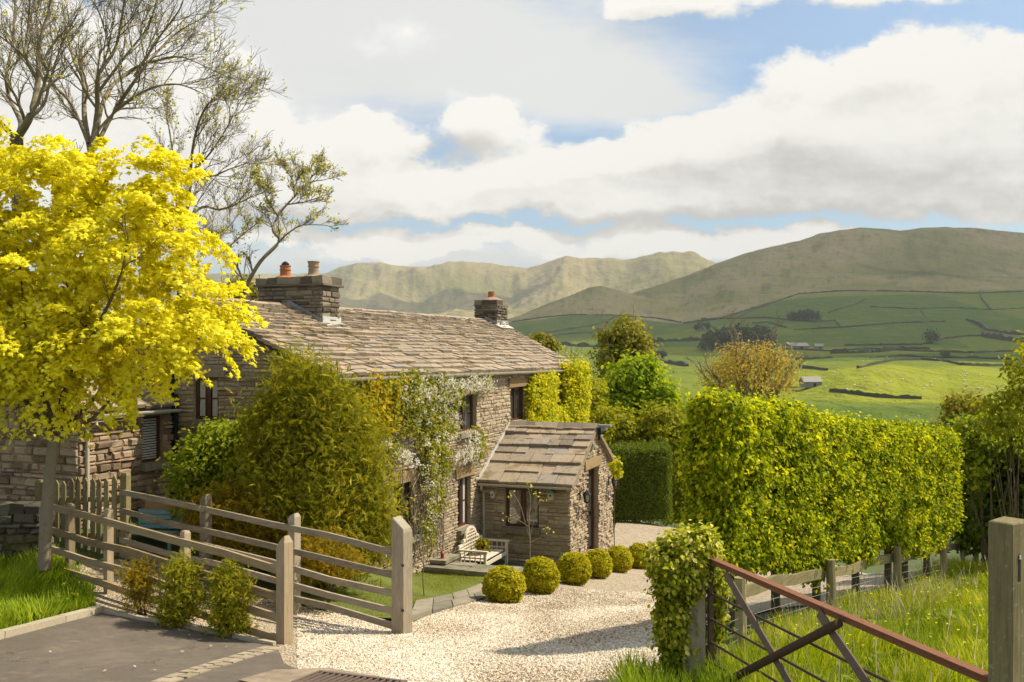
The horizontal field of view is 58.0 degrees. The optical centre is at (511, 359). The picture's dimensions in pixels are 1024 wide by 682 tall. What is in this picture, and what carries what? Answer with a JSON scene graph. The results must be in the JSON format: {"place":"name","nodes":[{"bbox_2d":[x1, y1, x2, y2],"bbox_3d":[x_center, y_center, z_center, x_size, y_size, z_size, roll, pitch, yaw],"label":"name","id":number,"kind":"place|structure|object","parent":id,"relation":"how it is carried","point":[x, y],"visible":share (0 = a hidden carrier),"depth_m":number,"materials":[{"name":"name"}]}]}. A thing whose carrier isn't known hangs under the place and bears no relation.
{"place":"outdoors","nodes":[
{"label":"outdoors","id":0,"kind":"place"},
{"bbox_2d":[0,613,296,681],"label":"lane","id":1,"kind":"structure","parent":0,"point":[91,648],"depth_m":10.20,"materials":[{"name":"asphalt"}]},
{"bbox_2d":[150,646,282,681],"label":"setts","id":2,"kind":"structure","parent":1,"relation":"on","point":[205,667],"depth_m":9.64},
{"bbox_2d":[239,668,380,681],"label":"concrete apron","id":3,"kind":"object","parent":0,"point":[284,675],"visible":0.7,"depth_m":9.03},
{"bbox_2d":[291,670,406,681],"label":"drain grate","id":4,"kind":"object","parent":3,"relation":"on","point":[323,676],"visible":1,"depth_m":8.62,"materials":[{"name":"metal"}]},
{"bbox_2d":[301,571,484,618],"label":"lawn","id":5,"kind":"structure","parent":0,"point":[414,587],"depth_m":17.44,"materials":[{"name":"plant"}]},
{"bbox_2d":[223,324,414,602],"bbox_3d":[-3.186,1.859,15.366,3.149,4.883,2.796,0,0,0],"label":"conifer shrub","id":6,"kind":"object","parent":5,"relation":"on","point":[324,456],"visible":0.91,"depth_m":14.91,"materials":[{"name":"green plant"}]},
{"bbox_2d":[273,522,377,610],"bbox_3d":[-2.770,3.125,13.936,1.482,1.332,1.286,0,0,0],"label":"amber shrub","id":7,"kind":"object","parent":5,"relation":"on","point":[332,551],"visible":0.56,"depth_m":13.73,"materials":[{"name":"brown plant"}]},
{"bbox_2d":[409,479,437,595],"bbox_3d":[-1.627,3.304,16.958,0.570,2.178,0.201,0,0,-20],"label":"sapling","id":8,"kind":"object","parent":5,"relation":"on","point":[420,532],"visible":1,"depth_m":16.95,"materials":[{"name":"brown plant"}]},
{"bbox_2d":[412,583,486,620],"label":"flagstone path","id":9,"kind":"structure","parent":0,"point":[422,608],"depth_m":16.25,"materials":[{"name":"stone"}]},
{"bbox_2d":[77,520,918,681],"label":"gravel drive","id":10,"kind":"structure","parent":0,"point":[628,534],"depth_m":16.60,"materials":[{"name":"gravel"}]},
{"bbox_2d":[49,586,706,680],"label":"fallen leaves","id":11,"kind":"object","parent":10,"relation":"on","point":[408,636],"visible":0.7,"depth_m":11.52,"materials":[{"name":"brown plant"}]},
{"bbox_2d":[481,564,526,603],"bbox_3d":[-0.148,4.285,17.427,0.869,0.805,0.860,0,0,0],"label":"box ball","id":12,"kind":"object","parent":10,"relation":"on","point":[504,583],"visible":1,"depth_m":17.18,"materials":[{"name":"green plant"}]},
{"bbox_2d":[296,587,727,681],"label":"gravel","id":13,"kind":"structure","parent":10,"relation":"on","point":[549,621],"depth_m":11.48,"materials":[{"name":"gravel"}]},
{"bbox_2d":[522,556,560,594],"bbox_3d":[0.601,4.460,18.923,0.822,0.878,0.775,0,0,16],"label":"box ball","id":14,"kind":"object","parent":10,"relation":"on","point":[542,575],"visible":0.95,"depth_m":18.70,"materials":[{"name":"green plant"}]},
{"bbox_2d":[557,551,591,585],"bbox_3d":[1.403,4.738,20.789,0.843,0.864,0.756,0,0,31],"label":"box ball","id":15,"kind":"object","parent":10,"relation":"on","point":[573,567],"visible":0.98,"depth_m":20.55,"materials":[{"name":"green plant"}]},
{"bbox_2d":[585,548,612,578],"bbox_3d":[2.099,5.059,22.764,0.807,0.823,0.791,0,0,-43],"label":"box ball","id":16,"kind":"object","parent":10,"relation":"on","point":[600,559],"visible":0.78,"depth_m":22.51,"materials":[{"name":"green plant"}]},
{"bbox_2d":[608,545,633,572],"bbox_3d":[2.830,5.347,24.541,0.774,0.821,0.787,0,0,-28],"label":"box ball","id":17,"kind":"object","parent":10,"relation":"on","point":[622,558],"visible":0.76,"depth_m":24.29,"materials":[{"name":"green plant"}]},
{"bbox_2d":[629,542,649,568],"bbox_3d":[3.643,5.646,26.375,0.773,0.845,0.826,0,0,-12],"label":"box ball","id":18,"kind":"object","parent":10,"relation":"on","point":[636,549],"visible":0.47,"depth_m":26.13,"materials":[{"name":"green plant"}]},
{"bbox_2d":[941,387,1023,563],"bbox_3d":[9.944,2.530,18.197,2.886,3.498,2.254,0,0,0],"label":"leafy shrub","id":19,"kind":"object","parent":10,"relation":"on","point":[976,451],"visible":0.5,"depth_m":17.92,"materials":[{"name":"green plant"}]},
{"bbox_2d":[0,0,1023,274],"label":"sky","id":20,"kind":"structure","parent":0,"point":[515,133],"materials":[{"name":"white"}]},
{"bbox_2d":[5,227,1023,425],"bbox_3d":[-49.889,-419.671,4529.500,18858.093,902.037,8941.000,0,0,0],"label":"hills","id":21,"kind":"structure","parent":0,"point":[688,286],"depth_m":2840.66,"materials":[{"name":"plant"}]},
{"bbox_2d":[528,331,561,350],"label":"tree","id":22,"kind":"object","parent":21,"relation":"on","point":[544,339],"visible":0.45,"depth_m":59.49,"materials":[{"name":"green plant"}]},
{"bbox_2d":[550,332,590,361],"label":"bare bush","id":23,"kind":"object","parent":21,"relation":"on","point":[574,357],"visible":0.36,"depth_m":60.05,"materials":[{"name":"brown plant"}]},
{"bbox_2d":[558,341,603,346],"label":"hedgerow","id":24,"kind":"object","parent":21,"relation":"on","point":[581,344],"visible":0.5,"depth_m":1648.51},
{"bbox_2d":[544,315,617,332],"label":"field wall","id":25,"kind":"structure","parent":21,"relation":"on","point":[570,328],"depth_m":2271.28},
{"bbox_2d":[512,314,680,322],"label":"field wall","id":26,"kind":"structure","parent":21,"relation":"on","point":[597,315],"depth_m":2628.81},
{"bbox_2d":[655,355,688,365],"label":"hedgerow","id":27,"kind":"object","parent":21,"relation":"on","point":[679,363],"visible":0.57,"depth_m":1051.76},
{"bbox_2d":[655,337,702,341],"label":"hedgerow","id":28,"kind":"object","parent":21,"relation":"on","point":[658,339],"visible":0.78,"depth_m":1726.39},
{"bbox_2d":[693,321,711,330],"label":"tree clump","id":29,"kind":"object","parent":21,"relation":"on","point":[707,325],"visible":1,"depth_m":1977.93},
{"bbox_2d":[700,323,777,350],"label":"wood","id":30,"kind":"object","parent":21,"relation":"on","point":[712,338],"visible":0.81,"depth_m":1423.57,"materials":[{"name":"plant"}]},
{"bbox_2d":[701,317,841,327],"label":"field wall","id":31,"kind":"structure","parent":21,"relation":"on","point":[776,318],"depth_m":2080.56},
{"bbox_2d":[785,343,808,349],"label":"barn","id":32,"kind":"structure","parent":21,"relation":"on","point":[802,345],"depth_m":1478.21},
{"bbox_2d":[786,309,822,320],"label":"conifer plantation","id":33,"kind":"object","parent":21,"relation":"on","point":[800,314],"visible":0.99,"depth_m":2000.17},
{"bbox_2d":[799,376,822,387],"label":"barn","id":34,"kind":"structure","parent":21,"relation":"on","point":[810,381],"depth_m":671.19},
{"bbox_2d":[799,365,827,370],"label":"field wall","id":35,"kind":"structure","parent":21,"relation":"on","point":[812,367],"depth_m":840.55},
{"bbox_2d":[683,290,1023,322],"bbox_3d":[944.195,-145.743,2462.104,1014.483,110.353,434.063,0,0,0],"label":"field wall","id":36,"kind":"structure","parent":21,"relation":"on","point":[852,290],"depth_m":2564.27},
{"bbox_2d":[794,321,945,329],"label":"field wall","id":37,"kind":"structure","parent":21,"relation":"on","point":[868,325],"depth_m":1891.39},
{"bbox_2d":[829,388,921,398],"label":"field wall","id":38,"kind":"structure","parent":21,"relation":"on","point":[877,395],"depth_m":588.55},
{"bbox_2d":[830,346,929,353],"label":"hedgerow","id":39,"kind":"object","parent":21,"relation":"on","point":[862,350],"visible":0.73,"depth_m":1395.00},
{"bbox_2d":[793,348,1019,352],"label":"field wall","id":40,"kind":"structure","parent":21,"relation":"on","point":[959,351],"depth_m":1383.91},
{"bbox_2d":[844,334,980,345],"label":"field wall","id":41,"kind":"structure","parent":21,"relation":"on","point":[923,343],"depth_m":1554.36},
{"bbox_2d":[922,325,939,342],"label":"lone tree","id":42,"kind":"object","parent":21,"relation":"on","point":[931,336],"visible":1,"depth_m":1547.21,"materials":[{"name":"green plant"}]},
{"bbox_2d":[856,357,1015,368],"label":"field wall","id":43,"kind":"structure","parent":21,"relation":"on","point":[920,358],"depth_m":842.19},
{"bbox_2d":[870,354,1016,359],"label":"field wall","id":44,"kind":"structure","parent":21,"relation":"on","point":[896,355],"depth_m":1053.04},
{"bbox_2d":[870,306,1023,309],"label":"field wall","id":45,"kind":"structure","parent":21,"relation":"on","point":[949,307],"depth_m":2209.07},
{"bbox_2d":[966,318,1023,334],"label":"hedgerow","id":46,"kind":"object","parent":21,"relation":"on","point":[982,325],"visible":0.93,"depth_m":1776.52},
{"bbox_2d":[981,330,1023,342],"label":"hedgerow","id":47,"kind":"object","parent":21,"relation":"on","point":[1000,336],"visible":0.86,"depth_m":1584.22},
{"bbox_2d":[52,516,981,681],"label":"ground","id":48,"kind":"structure","parent":0,"point":[259,583],"depth_m":15.94,"materials":[{"name":"plant"}]},
{"bbox_2d":[0,501,55,563],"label":"dry stone wall","id":49,"kind":"structure","parent":48,"relation":"on","point":[19,525],"depth_m":14.33,"materials":[{"name":"stone"}]},
{"bbox_2d":[0,542,103,628],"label":"grass","id":50,"kind":"structure","parent":48,"relation":"on","point":[18,576],"depth_m":12.90,"materials":[{"name":"plant"}]},
{"bbox_2d":[0,605,104,639],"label":"kerb","id":51,"kind":"structure","parent":48,"relation":"on","point":[8,632],"depth_m":11.50,"materials":[{"name":"stone"}]},
{"bbox_2d":[0,0,131,326],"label":"bare tree","id":52,"kind":"object","parent":48,"relation":"on","point":[24,122],"visible":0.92,"depth_m":23.58,"materials":[{"name":"brown plant"}]},
{"bbox_2d":[35,472,130,559],"bbox_3d":[-7.209,2.690,15.500,1.798,1.620,0.120,0,0,15],"label":"picket fence","id":53,"kind":"object","parent":48,"relation":"on","point":[95,499],"visible":0.56,"depth_m":15.38,"materials":[{"name":"wood"}]},
{"bbox_2d":[0,361,181,528],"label":"stone outbuilding","id":54,"kind":"structure","parent":48,"relation":"on","point":[135,454],"depth_m":16.79,"materials":[{"name":"stone"}]},
{"bbox_2d":[137,407,170,471],"bbox_3d":[-6.990,1.547,17.972,0.285,1.193,0.944,0,0,20],"label":"window","id":55,"kind":"structure","parent":54,"relation":"in","point":[151,430],"depth_m":18.02,"materials":[{"name":"grey glass"}]},
{"bbox_2d":[0,115,269,569],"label":"golden maple","id":56,"kind":"object","parent":48,"relation":"on","point":[49,360],"visible":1,"depth_m":12.99,"materials":[{"name":"yellow plant"}]},
{"bbox_2d":[106,552,163,616],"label":"roadside shrub","id":57,"kind":"object","parent":48,"relation":"on","point":[139,583],"visible":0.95,"depth_m":12.41,"materials":[{"name":"brown plant"}]},
{"bbox_2d":[0,0,292,304],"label":"bare tree","id":58,"kind":"object","parent":48,"relation":"on","point":[120,104],"visible":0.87,"depth_m":24.77,"materials":[{"name":"brown plant"}]},
{"bbox_2d":[131,509,184,550],"bbox_3d":[-6.265,3.043,16.200,0.850,0.740,0.495,0,0,9],"label":"garden bench","id":59,"kind":"object","parent":48,"relation":"on","point":[141,524],"visible":0.28,"depth_m":16.39,"materials":[{"name":"blue paint"}]},
{"bbox_2d":[51,503,292,645],"bbox_3d":[-4.915,2.961,12.837,5.250,1.578,0.163,0,0,34],"label":"rail fence","id":60,"kind":"object","parent":48,"relation":"on","point":[282,595],"visible":0.67,"depth_m":12.56,"materials":[{"name":"wood"}]},
{"bbox_2d":[143,543,209,629],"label":"roadside shrub","id":61,"kind":"object","parent":48,"relation":"on","point":[173,608],"visible":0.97,"depth_m":11.85,"materials":[{"name":"green plant"}]},
{"bbox_2d":[102,609,275,645],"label":"edging kerb","id":62,"kind":"structure","parent":48,"relation":"on","point":[197,628],"depth_m":11.78,"materials":[{"name":"stone"}]},
{"bbox_2d":[145,496,250,552],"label":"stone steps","id":63,"kind":"structure","parent":48,"relation":"on","point":[151,505],"depth_m":17.20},
{"bbox_2d":[132,58,303,297],"bbox_3d":[-8.793,-2.237,27.434,7.137,13.770,3.635,0,0,44],"label":"bare tree","id":64,"kind":"object","parent":48,"relation":"on","point":[206,107],"visible":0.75,"depth_m":26.82,"materials":[{"name":"brown plant"}]},
{"bbox_2d":[191,556,261,639],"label":"roadside shrub","id":65,"kind":"object","parent":48,"relation":"on","point":[229,615],"visible":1,"depth_m":11.52,"materials":[{"name":"green plant"}]},
{"bbox_2d":[208,254,259,300],"bbox_3d":[-8.730,0.953,29.965,2.446,8.817,2.543,0,0,0],"label":"tree","id":66,"kind":"object","parent":48,"relation":"on","point":[254,294],"visible":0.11,"depth_m":29.64,"materials":[{"name":"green plant"}]},
{"bbox_2d":[161,472,327,582],"bbox_3d":[-4.158,2.739,15.027,2.705,1.824,1.943,0,0,0],"label":"amber shrub","id":67,"kind":"object","parent":48,"relation":"on","point":[219,496],"visible":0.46,"depth_m":14.71,"materials":[{"name":"brown plant"}]},
{"bbox_2d":[229,551,264,570],"bbox_3d":[-4.393,3.954,18.555,4.715,1.943,6.094,0,0,0],"label":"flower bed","id":68,"kind":"object","parent":48,"relation":"on","point":[251,567],"visible":0.12,"depth_m":15.93,"materials":[{"name":"soil"}]},
{"bbox_2d":[148,405,259,538],"bbox_3d":[-5.219,2.125,16.443,2.387,2.622,2.040,0,0,0],"label":"leafy shrub","id":69,"kind":"object","parent":68,"relation":"on","point":[201,461],"visible":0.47,"depth_m":15.98,"materials":[{"name":"green plant"}]},
{"bbox_2d":[119,489,390,628],"bbox_3d":[-4.000,3.150,13.913,5.622,2.100,0.179,0,0,30],"label":"rail fence","id":70,"kind":"object","parent":48,"relation":"on","point":[292,527],"visible":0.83,"depth_m":13.43,"materials":[{"name":"wood"}]},
{"bbox_2d":[197,146,349,299],"bbox_3d":[-6.264,-0.618,25.892,6.304,10.421,3.070,0,0,35],"label":"bare tree","id":71,"kind":"object","parent":48,"relation":"on","point":[302,173],"visible":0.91,"depth_m":25.77,"materials":[{"name":"brown plant"}]},
{"bbox_2d":[101,261,614,573],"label":"stone cottage","id":72,"kind":"structure","parent":48,"relation":"on","point":[567,462],"depth_m":24.04,"materials":[{"name":"stone"}]},
{"bbox_2d":[185,365,226,426],"bbox_3d":[-6.066,0.723,18.330,0.979,1.237,0.281,0,0,19],"label":"window","id":73,"kind":"structure","parent":72,"relation":"in","point":[207,400],"depth_m":18.38,"materials":[{"name":"brown glass"}]},
{"bbox_2d":[353,368,419,562],"bbox_3d":[-2.541,2.488,19.276,0.674,4.639,2.863,0,0,18],"label":"creeper","id":74,"kind":"object","parent":72,"relation":"attached to","point":[378,388],"visible":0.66,"depth_m":18.82,"materials":[{"name":"green plant"}]},
{"bbox_2d":[390,468,420,542],"bbox_3d":[-2.398,3.279,20.413,0.320,1.614,1.381,0,0,20],"label":"window","id":75,"kind":"structure","parent":72,"relation":"in","point":[406,474],"depth_m":20.70,"materials":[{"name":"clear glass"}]},
{"bbox_2d":[379,367,497,558],"bbox_3d":[-1.569,2.442,21.858,0.718,4.553,7.130,0,0,20],"label":"clematis","id":76,"kind":"object","parent":72,"relation":"attached to","point":[423,403],"visible":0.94,"depth_m":21.19,"materials":[{"name":"green plant"}]},
{"bbox_2d":[454,464,475,535],"bbox_3d":[-1.242,3.584,23.624,0.313,1.699,1.224,0,0,20],"label":"window","id":77,"kind":"structure","parent":72,"relation":"in","point":[468,470],"depth_m":23.70,"materials":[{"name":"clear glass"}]},
{"bbox_2d":[455,384,480,438],"bbox_3d":[-1.174,1.319,23.812,0.313,1.369,1.625,0,0,20],"label":"window","id":78,"kind":"structure","parent":72,"relation":"in","point":[467,416],"depth_m":24.07,"materials":[{"name":"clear glass"}]},
{"bbox_2d":[508,378,529,420],"bbox_3d":[0.172,1.265,27.531,0.315,1.409,1.766,0,0,20],"label":"window","id":79,"kind":"structure","parent":72,"relation":"in","point":[516,385],"depth_m":27.59,"materials":[{"name":"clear glass"}]},
{"bbox_2d":[498,483,544,534],"bbox_3d":[0.260,3.900,24.250,1.311,1.319,0.323,0,0,20],"label":"window","id":80,"kind":"structure","parent":72,"relation":"in","point":[513,508],"depth_m":24.33,"materials":[{"name":"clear glass"}]},
{"bbox_2d":[523,366,561,421],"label":"ivy","id":81,"kind":"object","parent":72,"relation":"attached to","point":[542,397],"visible":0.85,"depth_m":28.54,"materials":[{"name":"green plant"}]},
{"bbox_2d":[534,400,573,421],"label":"ivy","id":82,"kind":"object","parent":72,"relation":"attached to","point":[564,416],"visible":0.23,"depth_m":30.41,"materials":[{"name":"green plant"}]},
{"bbox_2d":[556,358,593,422],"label":"ivy","id":83,"kind":"object","parent":72,"relation":"attached to","point":[576,385],"visible":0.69,"depth_m":31.62,"materials":[{"name":"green plant"}]},
{"bbox_2d":[579,490,590,503],"bbox_3d":[1.940,3.634,24.457,0.323,0.372,0.221,0,0,0],"label":"wall lantern","id":84,"kind":"object","parent":72,"relation":"attached to","point":[586,494],"depth_m":24.41,"materials":[{"name":"black metal"}]},
{"bbox_2d":[584,455,601,549],"bbox_3d":[2.189,4.107,25.988,0.268,2.687,1.791,0,0,20],"label":"door","id":85,"kind":"structure","parent":72,"relation":"in","point":[589,466],"depth_m":26.44,"materials":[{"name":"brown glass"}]},
{"bbox_2d":[597,424,611,439],"bbox_3d":[2.590,2.048,25.850,0.385,0.427,0.260,0,0,20],"label":"flood lamp","id":86,"kind":"object","parent":72,"relation":"attached to","point":[601,428],"visible":1,"depth_m":25.82,"materials":[{"name":"black metal"}]},
{"bbox_2d":[607,455,623,544],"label":"ivy","id":87,"kind":"object","parent":72,"relation":"attached to","point":[616,471],"visible":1,"depth_m":25.50,"materials":[{"name":"green plant"}]},
{"bbox_2d":[391,516,411,633],"bbox_3d":[-1.484,3.114,12.434,0.215,1.972,0.228,0,0,30],"label":"gate post","id":88,"kind":"object","parent":48,"relation":"on","point":[401,575],"visible":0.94,"depth_m":12.38,"materials":[{"name":"wood"}]},
{"bbox_2d":[424,561,522,575],"bbox_3d":[-0.650,5.111,21.124,2.694,0.698,0.734,0,0,20],"label":"stone ledge","id":89,"kind":"object","parent":48,"relation":"on","point":[464,568],"visible":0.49,"depth_m":21.12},
{"bbox_2d":[6,570,987,681],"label":"weeds","id":90,"kind":"object","parent":48,"relation":"on","point":[943,613],"visible":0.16,"depth_m":11.01,"materials":[{"name":"green plant"}]},
{"bbox_2d":[502,481,553,559],"bbox_3d":[0.392,4.035,22.159,1.256,2.223,0.394,0,0,0],"label":"sapling","id":91,"kind":"object","parent":48,"relation":"on","point":[529,533],"visible":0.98,"depth_m":22.14,"materials":[{"name":"brown plant"}]},
{"bbox_2d":[589,398,625,447],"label":"garden bush","id":92,"kind":"object","parent":48,"relation":"on","point":[602,412],"visible":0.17,"depth_m":37.27,"materials":[{"name":"green plant"}]},
{"bbox_2d":[585,304,674,385],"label":"ash tree","id":93,"kind":"object","parent":48,"relation":"on","point":[626,335],"visible":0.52,"depth_m":55.23,"materials":[{"name":"green plant"}]},
{"bbox_2d":[587,369,690,527],"bbox_3d":[6.273,4.094,39.750,7.420,7.508,4.547,0,0,-37],"label":"lime bush","id":94,"kind":"object","parent":48,"relation":"on","point":[658,424],"visible":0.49,"depth_m":38.36,"materials":[{"name":"green plant"}]},
{"bbox_2d":[609,438,673,525],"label":"clipped hedge","id":95,"kind":"object","parent":48,"relation":"on","point":[643,491],"visible":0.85,"depth_m":34.86,"materials":[{"name":"green plant"}]},
{"bbox_2d":[598,349,684,521],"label":"sycamore tree","id":96,"kind":"object","parent":48,"relation":"on","point":[634,381],"visible":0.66,"depth_m":41.85,"materials":[{"name":"green plant"}]},
{"bbox_2d":[600,645,750,681],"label":"grass","id":97,"kind":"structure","parent":48,"relation":"on","point":[645,672],"depth_m":7.73,"materials":[{"name":"plant"}]},
{"bbox_2d":[683,582,705,681],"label":"gate post","id":98,"kind":"object","parent":48,"relation":"on","point":[699,640],"visible":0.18,"depth_m":8.00,"materials":[{"name":"wood"}]},
{"bbox_2d":[639,519,738,681],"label":"ivy","id":99,"kind":"object","parent":98,"relation":"attached to","point":[677,564],"visible":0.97,"depth_m":7.99,"materials":[{"name":"green plant"}]},
{"bbox_2d":[705,556,990,681],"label":"field gate","id":100,"kind":"structure","parent":98,"relation":"attached to","point":[917,648],"depth_m":6.59,"materials":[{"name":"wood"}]},
{"bbox_2d":[679,308,818,400],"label":"oak tree","id":101,"kind":"object","parent":48,"relation":"on","point":[744,365],"visible":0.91,"depth_m":40.52,"materials":[{"name":"yellow plant"}]},
{"bbox_2d":[666,380,968,633],"bbox_3d":[5.061,2.232,13.865,1.337,3.977,8.771,0,0,43],"label":"hornbeam hedge","id":102,"kind":"object","parent":48,"relation":"on","point":[773,486],"visible":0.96,"depth_m":12.08,"materials":[{"name":"green plant"}]},
{"bbox_2d":[706,543,978,665],"bbox_3d":[6.039,3.638,14.635,0.406,3.055,14.610,0,0,36],"label":"rail fence","id":103,"kind":"object","parent":48,"relation":"on","point":[830,574],"visible":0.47,"depth_m":12.24,"materials":[{"name":"wood"}]},
{"bbox_2d":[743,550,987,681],"bbox_3d":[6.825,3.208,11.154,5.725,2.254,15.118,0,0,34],"label":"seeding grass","id":104,"kind":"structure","parent":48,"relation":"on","point":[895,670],"depth_m":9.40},
{"bbox_2d":[930,385,989,559],"bbox_3d":[14.649,4.151,30.068,2.091,6.611,2.494,0,0,0],"label":"round bush","id":105,"kind":"object","parent":48,"relation":"on","point":[959,403],"visible":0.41,"depth_m":29.72,"materials":[{"name":"green plant"}]},
{"bbox_2d":[970,330,1023,518],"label":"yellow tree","id":106,"kind":"object","parent":48,"relation":"on","point":[1007,401],"visible":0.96,"depth_m":14.52,"materials":[{"name":"green plant"}]},
{"bbox_2d":[988,516,1023,681],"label":"gate post","id":107,"kind":"object","parent":48,"relation":"on","point":[1005,599],"visible":1,"depth_m":4.88,"materials":[{"name":"wood"}]},
{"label":"terrace","id":108,"kind":"structure","parent":48,"relation":"on","visible":0},
{"bbox_2d":[430,553,459,564],"bbox_3d":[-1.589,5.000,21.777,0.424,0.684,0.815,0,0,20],"label":"lounger cushion","id":109,"kind":"object","parent":108,"relation":"on","point":[446,560],"visible":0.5,"depth_m":21.59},
{"bbox_2d":[457,526,509,564],"bbox_3d":[-0.701,4.765,23.131,0.790,1.130,1.575,0,0,20],"label":"garden bench","id":110,"kind":"object","parent":108,"relation":"on","point":[476,555],"visible":0.77,"depth_m":23.07,"materials":[{"name":"white wood"}]},
{"bbox_2d":[473,537,490,553],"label":"potted plant","id":111,"kind":"object","parent":110,"relation":"on","point":[482,544],"visible":0.98,"depth_m":23.10,"materials":[{"name":"green plant"}]},
{"bbox_2d":[714,556,987,681],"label":"meadow grass","id":112,"kind":"structure","parent":0,"point":[820,660],"depth_m":9.66,"materials":[{"name":"plant"}]},
{"bbox_2d":[757,565,985,655],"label":"dry grass","id":113,"kind":"structure","parent":0,"point":[915,587],"depth_m":11.57,"materials":[{"name":"plant"}]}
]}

